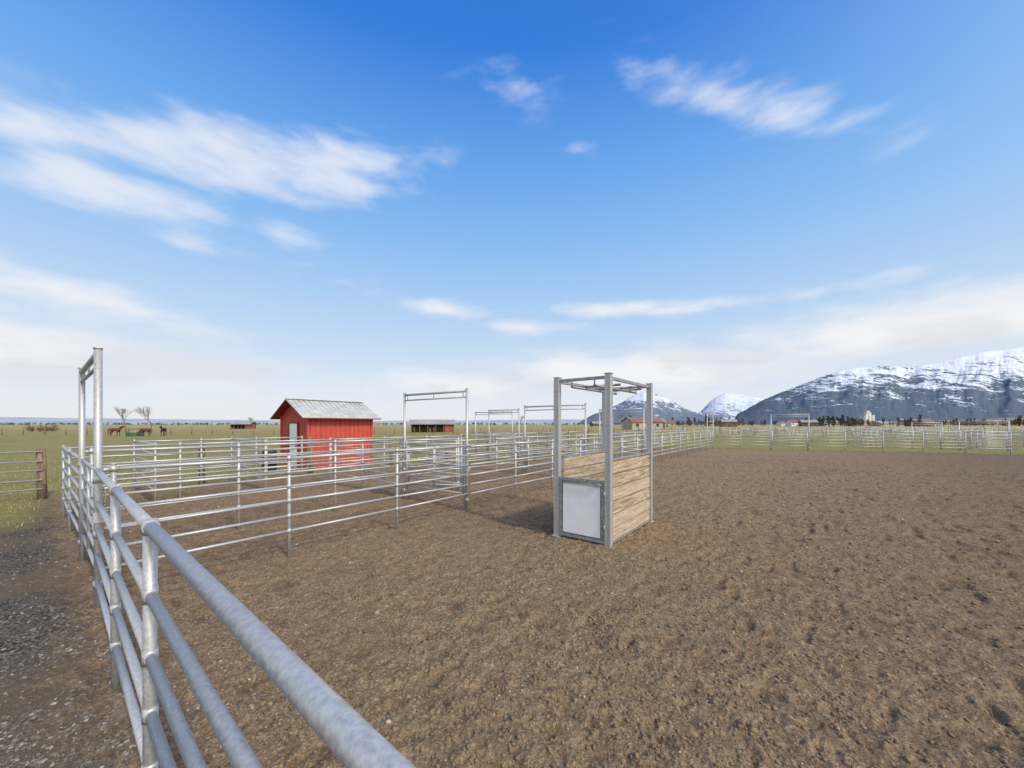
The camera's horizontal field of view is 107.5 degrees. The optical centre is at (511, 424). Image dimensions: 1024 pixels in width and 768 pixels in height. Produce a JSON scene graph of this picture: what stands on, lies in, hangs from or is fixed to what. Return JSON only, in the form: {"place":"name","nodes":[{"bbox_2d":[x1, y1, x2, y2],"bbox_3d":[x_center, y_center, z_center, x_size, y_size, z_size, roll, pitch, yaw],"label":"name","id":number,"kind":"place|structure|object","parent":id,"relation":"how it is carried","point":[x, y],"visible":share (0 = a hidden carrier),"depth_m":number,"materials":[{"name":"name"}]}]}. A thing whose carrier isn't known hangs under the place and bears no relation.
{"place":"outdoors","nodes":[
{"label":"outdoors","id":0,"kind":"place"},
{"bbox_2d":[0,516,342,767],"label":"gravel","id":1,"kind":"structure","parent":0,"point":[38,762],"depth_m":2.66,"materials":[{"name":"grey gravel"}]},
{"bbox_2d":[0,417,583,424],"bbox_3d":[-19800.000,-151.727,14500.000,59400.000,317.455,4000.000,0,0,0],"label":"distant hills","id":2,"kind":"structure","parent":0,"point":[38,420],"depth_m":14099.75,"materials":[{"name":"grey"}]},
{"bbox_2d":[0,425,1023,767],"bbox_3d":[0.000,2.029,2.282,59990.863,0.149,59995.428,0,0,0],"label":"ground","id":3,"kind":"structure","parent":0,"point":[944,467],"depth_m":4.23,"materials":[{"name":"soil"}]},
{"bbox_2d":[0,451,41,492],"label":"pipe paddock fence","id":4,"kind":"object","parent":3,"relation":"on","point":[20,471],"visible":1,"depth_m":9.77,"materials":[{"name":"metal"}]},
{"bbox_2d":[25,424,59,431],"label":"bare bushes","id":5,"kind":"object","parent":3,"relation":"on","point":[46,428],"visible":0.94,"depth_m":94.18,"materials":[{"name":"brown plant"}]},
{"bbox_2d":[62,445,77,532],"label":"pipe corral fence","id":6,"kind":"object","parent":3,"relation":"on","point":[70,505],"visible":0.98,"depth_m":6.88,"materials":[{"name":"metal"}]},
{"bbox_2d":[78,347,105,608],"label":"bow gate","id":7,"kind":"structure","parent":3,"relation":"on","point":[95,520],"depth_m":4.14,"materials":[{"name":"metal"}]},
{"bbox_2d":[108,425,125,435],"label":"horse","id":8,"kind":"object","parent":3,"relation":"on","point":[115,429],"visible":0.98,"depth_m":63.87},
{"bbox_2d":[116,407,131,428],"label":"bare tree","id":9,"kind":"object","parent":3,"relation":"on","point":[121,412],"visible":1,"depth_m":99.64,"materials":[{"name":"brown plant"}]},
{"bbox_2d":[125,429,143,435],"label":"hay feeder","id":10,"kind":"object","parent":3,"relation":"on","point":[132,433],"visible":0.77,"depth_m":63.83,"materials":[{"name":"green paint"}]},
{"bbox_2d":[133,406,151,429],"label":"bare tree","id":11,"kind":"object","parent":3,"relation":"on","point":[143,412],"visible":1,"depth_m":99.59,"materials":[{"name":"brown plant"}]},
{"bbox_2d":[133,439,156,500],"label":"pipe corral fence","id":12,"kind":"object","parent":3,"relation":"on","point":[155,474],"visible":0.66,"depth_m":9.61,"materials":[{"name":"metal"}]},
{"bbox_2d":[138,428,151,435],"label":"horse","id":13,"kind":"object","parent":3,"relation":"on","point":[143,430],"visible":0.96,"depth_m":63.34},
{"bbox_2d":[159,426,166,435],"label":"horse","id":14,"kind":"object","parent":3,"relation":"on","point":[163,429],"visible":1,"depth_m":65.22},
{"bbox_2d":[65,438,330,503],"bbox_3d":[-7.807,1.279,10.284,0.057,1.682,5.748,0,0,38],"label":"pipe corral fence","id":15,"kind":"object","parent":3,"relation":"on","point":[180,452],"visible":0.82,"depth_m":9.84,"materials":[{"name":"metal"}]},
{"bbox_2d":[136,436,302,484],"bbox_3d":[-9.740,1.279,13.000,0.057,1.682,4.735,0,0,38],"label":"pipe corral fence","id":16,"kind":"object","parent":3,"relation":"on","point":[201,440],"visible":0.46,"depth_m":12.57,"materials":[{"name":"metal"}]},
{"bbox_2d":[230,422,256,428],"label":"horse shelter","id":17,"kind":"object","parent":3,"relation":"on","point":[242,425],"visible":1,"depth_m":170.78,"materials":[{"name":"red"}]},
{"bbox_2d":[85,438,403,558],"bbox_3d":[-4.668,1.224,7.838,0.058,1.792,5.683,0,0,38],"label":"pipe corral fence","id":18,"kind":"object","parent":3,"relation":"on","point":[238,456],"visible":0.66,"depth_m":7.13,"materials":[{"name":"metal"}]},
{"bbox_2d":[231,437,267,492],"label":"pipe corral fence","id":19,"kind":"object","parent":3,"relation":"on","point":[232,439],"visible":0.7,"depth_m":11.88,"materials":[{"name":"metal"}]},
{"bbox_2d":[94,468,415,767],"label":"pipe corral fence","id":20,"kind":"object","parent":3,"relation":"on","point":[347,733],"visible":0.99,"depth_m":1.35,"materials":[{"name":"metal"}]},
{"bbox_2d":[262,450,276,470],"bbox_3d":[-10.664,1.570,16.511,0.593,0.860,0.593,0,0,0],"label":"black barrel","id":21,"kind":"object","parent":3,"relation":"on","point":[271,452],"visible":0.29,"depth_m":16.32,"materials":[{"name":"plastic"}]},
{"bbox_2d":[103,445,468,569],"bbox_3d":[-2.792,1.279,6.421,0.058,1.682,5.783,0,0,38],"label":"pipe corral fence","id":22,"kind":"object","parent":3,"relation":"on","point":[113,468],"visible":0.74,"depth_m":5.65,"materials":[{"name":"metal"}]},
{"bbox_2d":[36,431,588,499],"bbox_3d":[-7.138,1.303,17.103,0.189,1.598,46.191,0,0,38],"label":"wooden post fence","id":23,"kind":"object","parent":3,"relation":"on","point":[42,484],"visible":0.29,"depth_m":10.12,"materials":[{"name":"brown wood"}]},
{"bbox_2d":[270,398,380,468],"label":"red shed","id":24,"kind":"structure","parent":3,"relation":"on","point":[317,419],"depth_m":17.86,"materials":[{"name":"wood"}]},
{"bbox_2d":[290,424,296,466],"bbox_3d":[-10.227,0.970,17.597,0.860,2.020,0.062,0,0,38],"label":"door","id":25,"kind":"structure","parent":24,"relation":"in","point":[293,427],"depth_m":17.54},
{"bbox_2d":[331,438,402,497],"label":"pipe corral fence","id":26,"kind":"object","parent":3,"relation":"on","point":[400,458],"visible":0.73,"depth_m":11.07,"materials":[{"name":"metal"}]},
{"bbox_2d":[373,422,382,425],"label":"farmhouse","id":27,"kind":"object","parent":3,"relation":"on","point":[377,423],"visible":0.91,"depth_m":695.73,"materials":[{"name":"beige"}]},
{"bbox_2d":[409,419,455,432],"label":"horse shelter","id":28,"kind":"object","parent":3,"relation":"on","point":[434,425],"visible":0.9,"depth_m":96.35,"materials":[{"name":"red"}]},
{"bbox_2d":[403,437,465,497],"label":"bow gate","id":29,"kind":"structure","parent":3,"relation":"on","point":[457,451],"depth_m":10.19,"materials":[{"name":"metal"}]},
{"bbox_2d":[403,388,469,511],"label":"bow gate","id":30,"kind":"structure","parent":3,"relation":"on","point":[464,468],"depth_m":9.27,"materials":[{"name":"metal"}]},
{"bbox_2d":[333,431,583,477],"bbox_3d":[-0.474,1.279,19.573,0.057,1.682,17.936,0,0,38],"label":"pipe corral fence","id":31,"kind":"object","parent":3,"relation":"on","point":[384,437],"visible":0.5,"depth_m":15.47,"materials":[{"name":"metal"}]},
{"bbox_2d":[462,435,522,473],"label":"pipe corral fence","id":32,"kind":"object","parent":3,"relation":"on","point":[498,446],"visible":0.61,"depth_m":15.84,"materials":[{"name":"metal"}]},
{"bbox_2d":[475,411,512,455],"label":"bow gate","id":33,"kind":"structure","parent":3,"relation":"on","point":[476,432],"depth_m":24.05,"materials":[{"name":"metal"}]},
{"bbox_2d":[488,408,519,463],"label":"bow gate","id":34,"kind":"structure","parent":3,"relation":"on","point":[517,434],"depth_m":19.19,"materials":[{"name":"metal"}]},
{"bbox_2d":[1,426,1018,437],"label":"field fence","id":35,"kind":"object","parent":3,"relation":"on","point":[492,429],"visible":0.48,"depth_m":70.80,"materials":[{"name":"brown wood"}]},
{"bbox_2d":[0,437,1020,527],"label":"grass","id":36,"kind":"structure","parent":3,"relation":"on","point":[277,468],"depth_m":20.00,"materials":[{"name":"green plant"}]},
{"bbox_2d":[0,414,1023,426],"bbox_3d":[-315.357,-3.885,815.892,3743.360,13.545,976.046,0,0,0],"label":"distant trees","id":37,"kind":"object","parent":3,"relation":"on","point":[853,421],"visible":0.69,"depth_m":414.77,"materials":[{"name":"green plant"}]},
{"bbox_2d":[55,454,1023,767],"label":"dirt clods","id":38,"kind":"object","parent":3,"relation":"on","point":[617,736],"visible":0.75,"depth_m":3.08,"materials":[{"name":"soil"}]},
{"bbox_2d":[407,430,682,482],"bbox_3d":[5.919,1.279,21.247,0.057,1.682,28.387,0,0,38],"label":"pipe corral fence","id":39,"kind":"object","parent":3,"relation":"on","point":[528,448],"visible":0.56,"depth_m":13.84,"materials":[{"name":"metal"}]},
{"bbox_2d":[511,432,596,457],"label":"pipe corral fence","id":40,"kind":"object","parent":3,"relation":"on","point":[565,433],"visible":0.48,"depth_m":20.63,"materials":[{"name":"metal"}]},
{"bbox_2d":[524,403,586,476],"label":"bow gate","id":41,"kind":"structure","parent":3,"relation":"on","point":[526,445],"depth_m":14.36,"materials":[{"name":"metal"}]},
{"bbox_2d":[130,491,1003,763],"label":"pale stones","id":42,"kind":"object","parent":3,"relation":"on","point":[388,721],"visible":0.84,"depth_m":3.71,"materials":[{"name":"beige stone"}]},
{"bbox_2d":[470,430,707,498],"bbox_3d":[7.102,1.279,18.953,0.057,1.682,26.052,0,0,38],"label":"pipe corral fence","id":43,"kind":"object","parent":3,"relation":"on","point":[580,451],"visible":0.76,"depth_m":11.49,"materials":[{"name":"metal"}]},
{"bbox_2d":[551,372,654,547],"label":"livestock stocks","id":44,"kind":"object","parent":3,"relation":"on","point":[600,508],"visible":0.99,"depth_m":6.64,"materials":[{"name":"wood"}]},
{"bbox_2d":[583,431,637,449],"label":"pipe corral fence","id":45,"kind":"object","parent":3,"relation":"on","point":[613,438],"visible":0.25,"depth_m":25.08,"materials":[{"name":"metal"}]},
{"bbox_2d":[599,408,644,466],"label":"bow gate","id":46,"kind":"structure","parent":3,"relation":"on","point":[642,446],"depth_m":18.60,"materials":[{"name":"metal"}]},
{"bbox_2d":[635,430,665,450],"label":"pipe corral fence","id":47,"kind":"object","parent":3,"relation":"on","point":[653,436],"visible":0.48,"depth_m":29.37,"materials":[{"name":"metal"}]},
{"bbox_2d":[665,423,674,426],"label":"walls","id":48,"kind":"structure","parent":3,"relation":"on","point":[670,425],"depth_m":295.27,"materials":[{"name":"beige"}]},
{"bbox_2d":[706,414,713,449],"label":"bow gate","id":49,"kind":"structure","parent":3,"relation":"on","point":[710,433],"depth_m":29.25,"materials":[{"name":"metal"}]},
{"bbox_2d":[675,427,752,439],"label":"pipe paddock fence","id":50,"kind":"object","parent":3,"relation":"on","point":[709,434],"visible":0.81,"depth_m":52.52,"materials":[{"name":"metal"}]},
{"bbox_2d":[720,420,736,426],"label":"walls","id":51,"kind":"structure","parent":3,"relation":"on","point":[727,424],"depth_m":325.99,"materials":[{"name":"brown"}]},
{"bbox_2d":[719,419,737,421],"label":"roof","id":52,"kind":"structure","parent":51,"relation":"on","point":[728,420],"depth_m":327.78,"materials":[{"name":"silver metal"}]},
{"bbox_2d":[713,430,770,449],"bbox_3d":[18.515,1.279,30.341,4.035,1.682,0.058,0,0,21],"label":"fence panel","id":53,"kind":"object","parent":3,"relation":"on","point":[744,433],"visible":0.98,"depth_m":30.23,"materials":[{"name":"metal"}]},
{"bbox_2d":[770,413,808,450],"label":"bow gate","id":54,"kind":"structure","parent":3,"relation":"on","point":[789,439],"depth_m":29.14,"materials":[{"name":"metal"}]},
{"bbox_2d":[785,421,797,425],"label":"walls","id":55,"kind":"structure","parent":3,"relation":"on","point":[788,423],"depth_m":396.45,"materials":[{"name":"white"}]},
{"bbox_2d":[798,421,817,425],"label":"walls","id":56,"kind":"structure","parent":3,"relation":"on","point":[800,423],"depth_m":325.87,"materials":[{"name":"brown"}]},
{"bbox_2d":[797,420,817,422],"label":"roof","id":57,"kind":"structure","parent":56,"relation":"on","point":[806,421],"depth_m":326.75,"materials":[{"name":"silver metal"}]},
{"bbox_2d":[775,428,936,441],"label":"pipe paddock fence","id":58,"kind":"object","parent":3,"relation":"on","point":[793,434],"visible":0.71,"depth_m":42.55,"materials":[{"name":"metal"}]},
{"bbox_2d":[859,411,874,421],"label":"grain elevator","id":59,"kind":"object","parent":3,"relation":"on","point":[866,415],"visible":0.69,"depth_m":993.25,"materials":[{"name":"concrete"}]},
{"bbox_2d":[853,428,889,447],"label":"pipe paddock fence","id":60,"kind":"object","parent":3,"relation":"on","point":[870,435],"visible":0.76,"depth_m":35.88,"materials":[{"name":"metal"}]},
{"bbox_2d":[869,421,888,425],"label":"walls","id":61,"kind":"structure","parent":3,"relation":"on","point":[877,424],"depth_m":416.24,"materials":[{"name":"beige"}]},
{"bbox_2d":[749,426,1015,432],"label":"pipe paddock fence","id":62,"kind":"object","parent":3,"relation":"on","point":[816,431],"visible":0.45,"depth_m":91.31,"materials":[{"name":"metal"}]},
{"bbox_2d":[750,427,1023,436],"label":"pipe paddock fence","id":63,"kind":"object","parent":3,"relation":"on","point":[953,429],"visible":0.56,"depth_m":60.66,"materials":[{"name":"metal"}]},
{"bbox_2d":[753,427,1022,438],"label":"pipe paddock fence","id":64,"kind":"object","parent":3,"relation":"on","point":[873,433],"visible":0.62,"depth_m":58.80,"materials":[{"name":"metal"}]},
{"bbox_2d":[810,430,1023,454],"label":"metal fence","id":65,"kind":"object","parent":3,"relation":"on","point":[965,441],"visible":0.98,"depth_m":26.29,"materials":[{"name":"metal"}]},
{"bbox_2d":[905,419,934,426],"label":"walls","id":66,"kind":"structure","parent":3,"relation":"on","point":[907,424],"depth_m":345.66,"materials":[{"name":"brown"}]},
{"bbox_2d":[905,419,934,421],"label":"roof","id":67,"kind":"structure","parent":66,"relation":"on","point":[925,420],"depth_m":347.04,"materials":[{"name":"white metal"}]},
{"bbox_2d":[911,422,942,448],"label":"bow gate","id":68,"kind":"structure","parent":3,"relation":"on","point":[940,436],"depth_m":30.69,"materials":[{"name":"metal"}]},
{"bbox_2d":[854,427,1023,446],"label":"pipe paddock fence","id":69,"kind":"object","parent":3,"relation":"on","point":[955,434],"visible":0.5,"depth_m":41.80,"materials":[{"name":"metal"}]},
{"bbox_2d":[964,429,991,448],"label":"pipe paddock fence","id":70,"kind":"object","parent":3,"relation":"on","point":[976,441],"visible":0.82,"depth_m":31.64,"materials":[{"name":"metal"}]},
{"bbox_2d":[958,420,1008,451],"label":"bow gate","id":71,"kind":"structure","parent":3,"relation":"on","point":[960,436],"depth_m":28.17,"materials":[{"name":"metal"}]},
{"bbox_2d":[0,0,1023,420],"label":"sky","id":72,"kind":"structure","parent":0,"point":[248,207],"materials":[{"name":"blue"}]},
{"bbox_2d":[621,417,663,429],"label":"barn","id":73,"kind":"structure","parent":0,"point":[632,423],"depth_m":146.92,"materials":[{"name":"beige"}]},
{"bbox_2d":[576,392,723,424],"bbox_3d":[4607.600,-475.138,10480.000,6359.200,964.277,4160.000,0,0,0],"label":"snowy mountain","id":74,"kind":"structure","parent":0,"point":[664,408],"depth_m":10200.95,"materials":[{"name":"white snow"}]},
{"bbox_2d":[699,393,763,418],"bbox_3d":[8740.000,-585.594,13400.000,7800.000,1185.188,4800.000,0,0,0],"label":"snowy mountain","id":75,"kind":"structure","parent":0,"point":[727,406],"depth_m":13373.44,"materials":[{"name":"white snow"}]},
{"bbox_2d":[735,347,1023,424],"bbox_3d":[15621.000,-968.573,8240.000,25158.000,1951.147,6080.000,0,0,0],"label":"mountain range","id":76,"kind":"structure","parent":0,"point":[986,385],"depth_m":7522.53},
{"bbox_2d":[902,417,1023,424],"bbox_3d":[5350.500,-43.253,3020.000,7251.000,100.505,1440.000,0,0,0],"label":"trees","id":77,"kind":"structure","parent":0,"point":[997,420],"depth_m":3018.16,"materials":[{"name":"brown plant"}]}
]}

